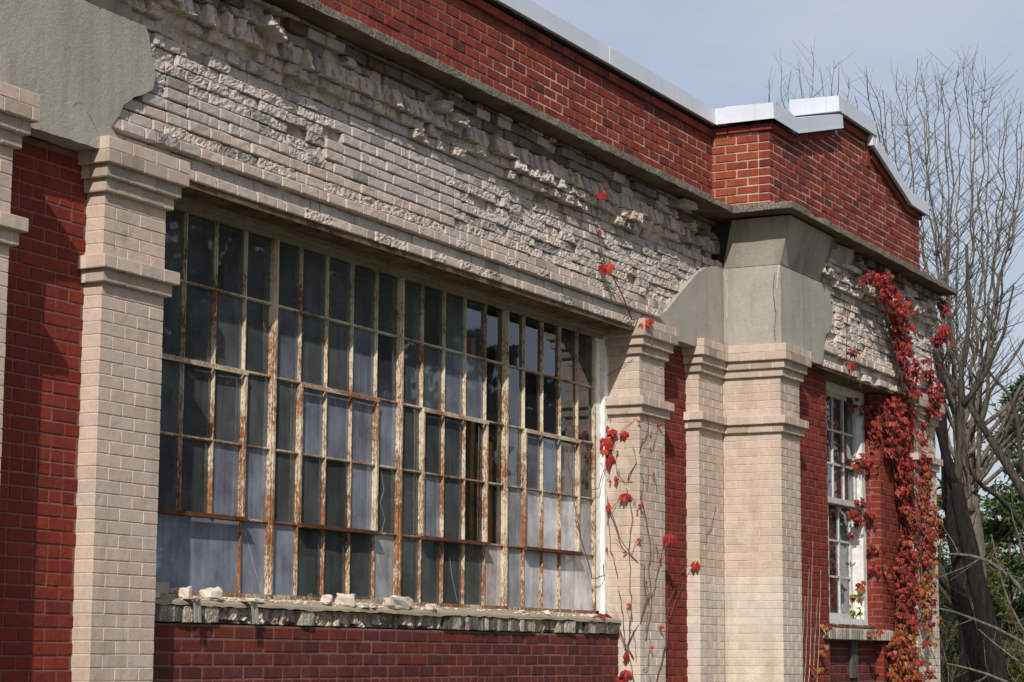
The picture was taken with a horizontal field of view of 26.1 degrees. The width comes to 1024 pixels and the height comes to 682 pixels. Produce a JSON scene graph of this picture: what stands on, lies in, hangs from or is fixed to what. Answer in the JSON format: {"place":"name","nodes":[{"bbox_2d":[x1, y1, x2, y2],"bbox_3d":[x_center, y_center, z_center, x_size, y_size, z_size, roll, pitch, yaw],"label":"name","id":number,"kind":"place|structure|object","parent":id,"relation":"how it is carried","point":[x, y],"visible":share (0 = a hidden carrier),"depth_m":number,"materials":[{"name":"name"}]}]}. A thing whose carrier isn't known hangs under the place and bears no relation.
{"place":"outdoors","nodes":[
{"label":"outdoors","id":0,"kind":"place"},
{"bbox_2d":[531,0,1023,598],"label":"sky","id":1,"kind":"structure","parent":0,"point":[718,52],"materials":[{"name":"blue"}]},
{"label":"ground","id":2,"kind":"structure","parent":0,"visible":0},
{"bbox_2d":[0,0,957,681],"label":"brick building","id":3,"kind":"structure","parent":2,"relation":"on","point":[268,268],"depth_m":15.67,"materials":[{"name":"brick"}]},
{"bbox_2d":[155,582,168,594],"bbox_3d":[-2.023,1.379,12.348,0.061,0.070,0.300,-4,-9,27],"label":"loose brick","id":4,"kind":"object","parent":3,"relation":"on","point":[162,588],"visible":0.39,"depth_m":12.41,"materials":[{"name":"beige brick"}]},
{"bbox_2d":[177,586,192,599],"bbox_3d":[-1.840,1.426,12.482,0.071,0.090,0.094,-2,-9,17],"label":"brick fragment","id":5,"kind":"object","parent":3,"relation":"on","point":[184,592],"visible":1,"depth_m":12.45,"materials":[{"name":"beige brick"}]},
{"bbox_2d":[178,598,201,622],"bbox_3d":[-1.838,1.517,12.455,0.190,0.135,0.104,-4,-9,27],"label":"metal clip","id":6,"kind":"object","parent":3,"relation":"on","point":[197,610],"visible":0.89,"depth_m":12.43,"materials":[{"name":"metal"}]},
{"bbox_2d":[199,587,222,600],"bbox_3d":[-1.729,1.457,12.717,0.097,0.091,0.144,-5,-10,35],"label":"brick fragment","id":7,"kind":"object","parent":3,"relation":"on","point":[212,594],"visible":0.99,"depth_m":12.68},
{"bbox_2d":[239,601,258,623],"bbox_3d":[-1.573,1.591,12.966,0.190,0.135,0.114,-4,-9,27],"label":"metal clip","id":8,"kind":"object","parent":3,"relation":"on","point":[254,611],"visible":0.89,"depth_m":12.93,"materials":[{"name":"metal"}]},
{"bbox_2d":[246,598,264,602],"bbox_3d":[-1.522,1.535,13.085,0.078,0.030,0.143,-3,-9,23],"label":"brick fragment","id":9,"kind":"object","parent":3,"relation":"on","point":[256,599],"visible":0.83,"depth_m":13.05,"materials":[{"name":"beige brick"}]},
{"bbox_2d":[166,594,442,610],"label":"brick crumbs","id":10,"kind":"object","parent":3,"relation":"on","point":[230,599],"visible":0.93,"depth_m":13.43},
{"bbox_2d":[282,556,329,596],"bbox_3d":[-1.520,2.127,14.243,0.038,1.500,1.250,-4,-9,27],"label":"window pane","id":11,"kind":"object","parent":3,"relation":"on","point":[306,575],"visible":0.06,"depth_m":14.65,"materials":[{"name":"glass"}]},
{"bbox_2d":[319,594,332,605],"bbox_3d":[-1.163,1.626,13.833,0.081,0.079,0.123,1,-8,-4],"label":"brick fragment","id":12,"kind":"object","parent":3,"relation":"on","point":[326,599],"visible":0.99,"depth_m":13.78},
{"bbox_2d":[335,593,354,606],"bbox_3d":[-1.052,1.644,14.023,0.140,0.092,0.075,6,-10,-35],"label":"brick fragment","id":13,"kind":"object","parent":3,"relation":"on","point":[348,600],"visible":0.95,"depth_m":13.99,"materials":[{"name":"beige brick"}]},
{"bbox_2d":[355,603,369,607],"bbox_3d":[-0.951,1.692,14.156,0.070,0.036,0.107,-4,-9,27],"label":"brick fragment","id":14,"kind":"object","parent":3,"relation":"on","point":[363,605],"visible":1,"depth_m":14.12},
{"bbox_2d":[369,603,377,608],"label":"brick fragment","id":15,"kind":"object","parent":3,"relation":"on","point":[372,605],"visible":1,"depth_m":14.22,"materials":[{"name":"beige brick"}]},
{"bbox_2d":[155,195,608,614],"bbox_3d":[-0.739,0.638,15.001,0.170,2.330,6.515,-4,-9,27],"label":"window","id":16,"kind":"structure","parent":3,"relation":"in","point":[212,548],"depth_m":14.62,"materials":[{"name":"glass"}]},
{"bbox_2d":[382,595,413,609],"bbox_3d":[-0.757,1.729,14.577,0.092,0.102,0.365,-3,-9,23],"label":"brick fragment","id":17,"kind":"object","parent":3,"relation":"on","point":[395,602],"visible":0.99,"depth_m":14.50,"materials":[{"name":"beige brick"}]},
{"bbox_2d":[380,471,432,601],"bbox_3d":[-0.755,2.034,15.865,0.038,2.150,0.780,-4,-9,27],"label":"window pane","id":18,"kind":"object","parent":3,"relation":"on","point":[408,508],"visible":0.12,"depth_m":15.92,"materials":[{"name":"glass"}]},
{"bbox_2d":[401,573,422,599],"bbox_3d":[-0.699,1.726,15.330,0.066,0.230,0.470,-4,-9,27],"label":"glass sheet","id":19,"kind":"object","parent":3,"relation":"on","point":[406,584],"visible":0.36,"depth_m":15.31,"materials":[{"name":"black glass"}]},
{"bbox_2d":[425,603,436,610],"bbox_3d":[-0.544,1.802,14.965,0.081,0.052,0.136,-1,-8,7],"label":"brick fragment","id":20,"kind":"object","parent":3,"relation":"on","point":[431,607],"visible":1,"depth_m":14.91,"materials":[{"name":"beige brick"}]},
{"bbox_2d":[465,337,494,604],"bbox_3d":[-0.216,1.567,16.284,0.150,3.200,0.270,-4,-9,27],"label":"wooden post","id":21,"kind":"object","parent":3,"relation":"on","point":[469,495],"visible":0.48,"depth_m":16.28,"materials":[{"name":"brown wood"}]},
{"bbox_2d":[508,484,533,606],"bbox_3d":[0.074,2.175,16.818,0.043,2.150,0.450,-4,-9,27],"label":"window pane","id":22,"kind":"object","parent":3,"relation":"attached to","point":[513,525],"visible":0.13,"depth_m":16.76,"materials":[{"name":"glass"}]},
{"bbox_2d":[444,607,597,616],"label":"brick crumbs","id":23,"kind":"object","parent":3,"relation":"on","point":[574,615],"visible":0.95,"depth_m":16.15,"materials":[{"name":"beige brick"}]},
{"bbox_2d":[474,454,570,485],"bbox_3d":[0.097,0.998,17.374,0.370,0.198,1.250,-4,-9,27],"label":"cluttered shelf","id":24,"kind":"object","parent":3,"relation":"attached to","point":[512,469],"visible":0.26,"depth_m":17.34,"materials":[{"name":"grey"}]},
{"bbox_2d":[543,610,550,614],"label":"brick fragment","id":25,"kind":"object","parent":3,"relation":"on","point":[546,612],"visible":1,"depth_m":16.52,"materials":[{"name":"beige brick"}]},
{"bbox_2d":[588,613,611,619],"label":"fallen leaves","id":26,"kind":"object","parent":3,"relation":"on","point":[601,615],"visible":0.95,"depth_m":17.34,"materials":[{"name":"red plant"}]},
{"bbox_2d":[566,189,715,681],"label":"vine","id":27,"kind":"object","parent":3,"relation":"attached to","point":[669,538],"visible":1,"depth_m":17.72,"materials":[{"name":"red plant"}]},
{"bbox_2d":[826,381,867,625],"bbox_3d":[3.093,1.579,21.285,0.199,2.325,1.583,-4,-9,27],"label":"window","id":28,"kind":"structure","parent":3,"relation":"in","point":[854,432],"depth_m":21.80,"materials":[{"name":"white wood"}]},
{"bbox_2d":[849,640,857,677],"bbox_3d":[3.252,3.028,21.055,0.033,0.352,0.170,-4,-9,27],"label":"weathered board","id":29,"kind":"object","parent":3,"relation":"attached to","point":[853,658],"visible":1,"depth_m":21.00,"materials":[{"name":"grey wood"}]},
{"bbox_2d":[830,623,879,629],"bbox_3d":[3.216,2.725,21.067,0.133,0.058,1.529,-4,-9,27],"label":"moss","id":30,"kind":"object","parent":3,"relation":"on","point":[854,626],"visible":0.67,"depth_m":21.07,"materials":[{"name":"brown plant"}]},
{"bbox_2d":[802,262,956,681],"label":"creeper","id":31,"kind":"object","parent":3,"relation":"attached to","point":[903,663],"visible":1,"depth_m":22.13,"materials":[{"name":"red plant"}]},
{"bbox_2d":[767,39,861,108],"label":"bare tree","id":32,"kind":"object","parent":2,"relation":"on","point":[788,86],"visible":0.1,"depth_m":53.92,"materials":[{"name":"brown plant"}]},
{"bbox_2d":[849,45,1023,608],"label":"bare tree","id":33,"kind":"object","parent":2,"relation":"on","point":[983,460],"visible":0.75,"depth_m":39.04,"materials":[{"name":"brown plant"}]},
{"bbox_2d":[938,541,957,681],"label":"evergreen tree","id":34,"kind":"object","parent":2,"relation":"on","point":[949,570],"visible":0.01,"depth_m":56.56,"materials":[{"name":"green plant"}]},
{"bbox_2d":[936,361,1010,681],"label":"bare tree","id":35,"kind":"object","parent":2,"relation":"on","point":[957,562],"visible":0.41,"depth_m":32.26,"materials":[{"name":"brown plant"}]},
{"bbox_2d":[935,244,1015,681],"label":"bare tree","id":36,"kind":"object","parent":2,"relation":"on","point":[993,655],"visible":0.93,"depth_m":29.30,"materials":[{"name":"brown plant"}]},
{"bbox_2d":[938,524,1015,681],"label":"bare tree","id":37,"kind":"object","parent":2,"relation":"on","point":[959,602],"visible":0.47,"depth_m":30.07,"materials":[{"name":"brown plant"}]},
{"bbox_2d":[931,337,1023,538],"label":"bare tree","id":38,"kind":"object","parent":2,"relation":"on","point":[1013,475],"visible":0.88,"depth_m":33.23,"materials":[{"name":"brown plant"}]},
{"bbox_2d":[936,463,1023,681],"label":"evergreen tree","id":39,"kind":"object","parent":2,"relation":"on","point":[941,507],"visible":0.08,"depth_m":52.65,"materials":[{"name":"green plant"}]},
{"bbox_2d":[938,486,1023,681],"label":"evergreen tree","id":40,"kind":"object","parent":2,"relation":"on","point":[994,506],"visible":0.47,"depth_m":47.18,"materials":[{"name":"leaf"},{"name":"bark"}]},
{"bbox_2d":[938,504,1023,681],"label":"bare tree","id":41,"kind":"object","parent":2,"relation":"on","point":[1017,584],"visible":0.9,"depth_m":25.57,"materials":[{"name":"brown plant"}]},
{"bbox_2d":[939,540,1023,681],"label":"evergreen tree","id":42,"kind":"object","parent":2,"relation":"on","point":[1000,606],"visible":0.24,"depth_m":43.90,"materials":[{"name":"green plant"}]},
{"bbox_2d":[939,583,1023,681],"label":"bare shrub","id":43,"kind":"object","parent":2,"relation":"on","point":[943,656],"visible":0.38,"depth_m":30.63,"materials":[{"name":"brown plant"}]},
{"bbox_2d":[940,372,1023,678],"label":"evergreen tree","id":44,"kind":"object","parent":2,"relation":"on","point":[1013,389],"visible":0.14,"depth_m":53.75,"materials":[{"name":"leaf"},{"name":"bark"}]},
{"bbox_2d":[941,593,1023,680],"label":"woodland","id":45,"kind":"object","parent":2,"relation":"on","point":[1015,641],"depth_m":76.39,"materials":[{"name":"green plant"}]}
]}

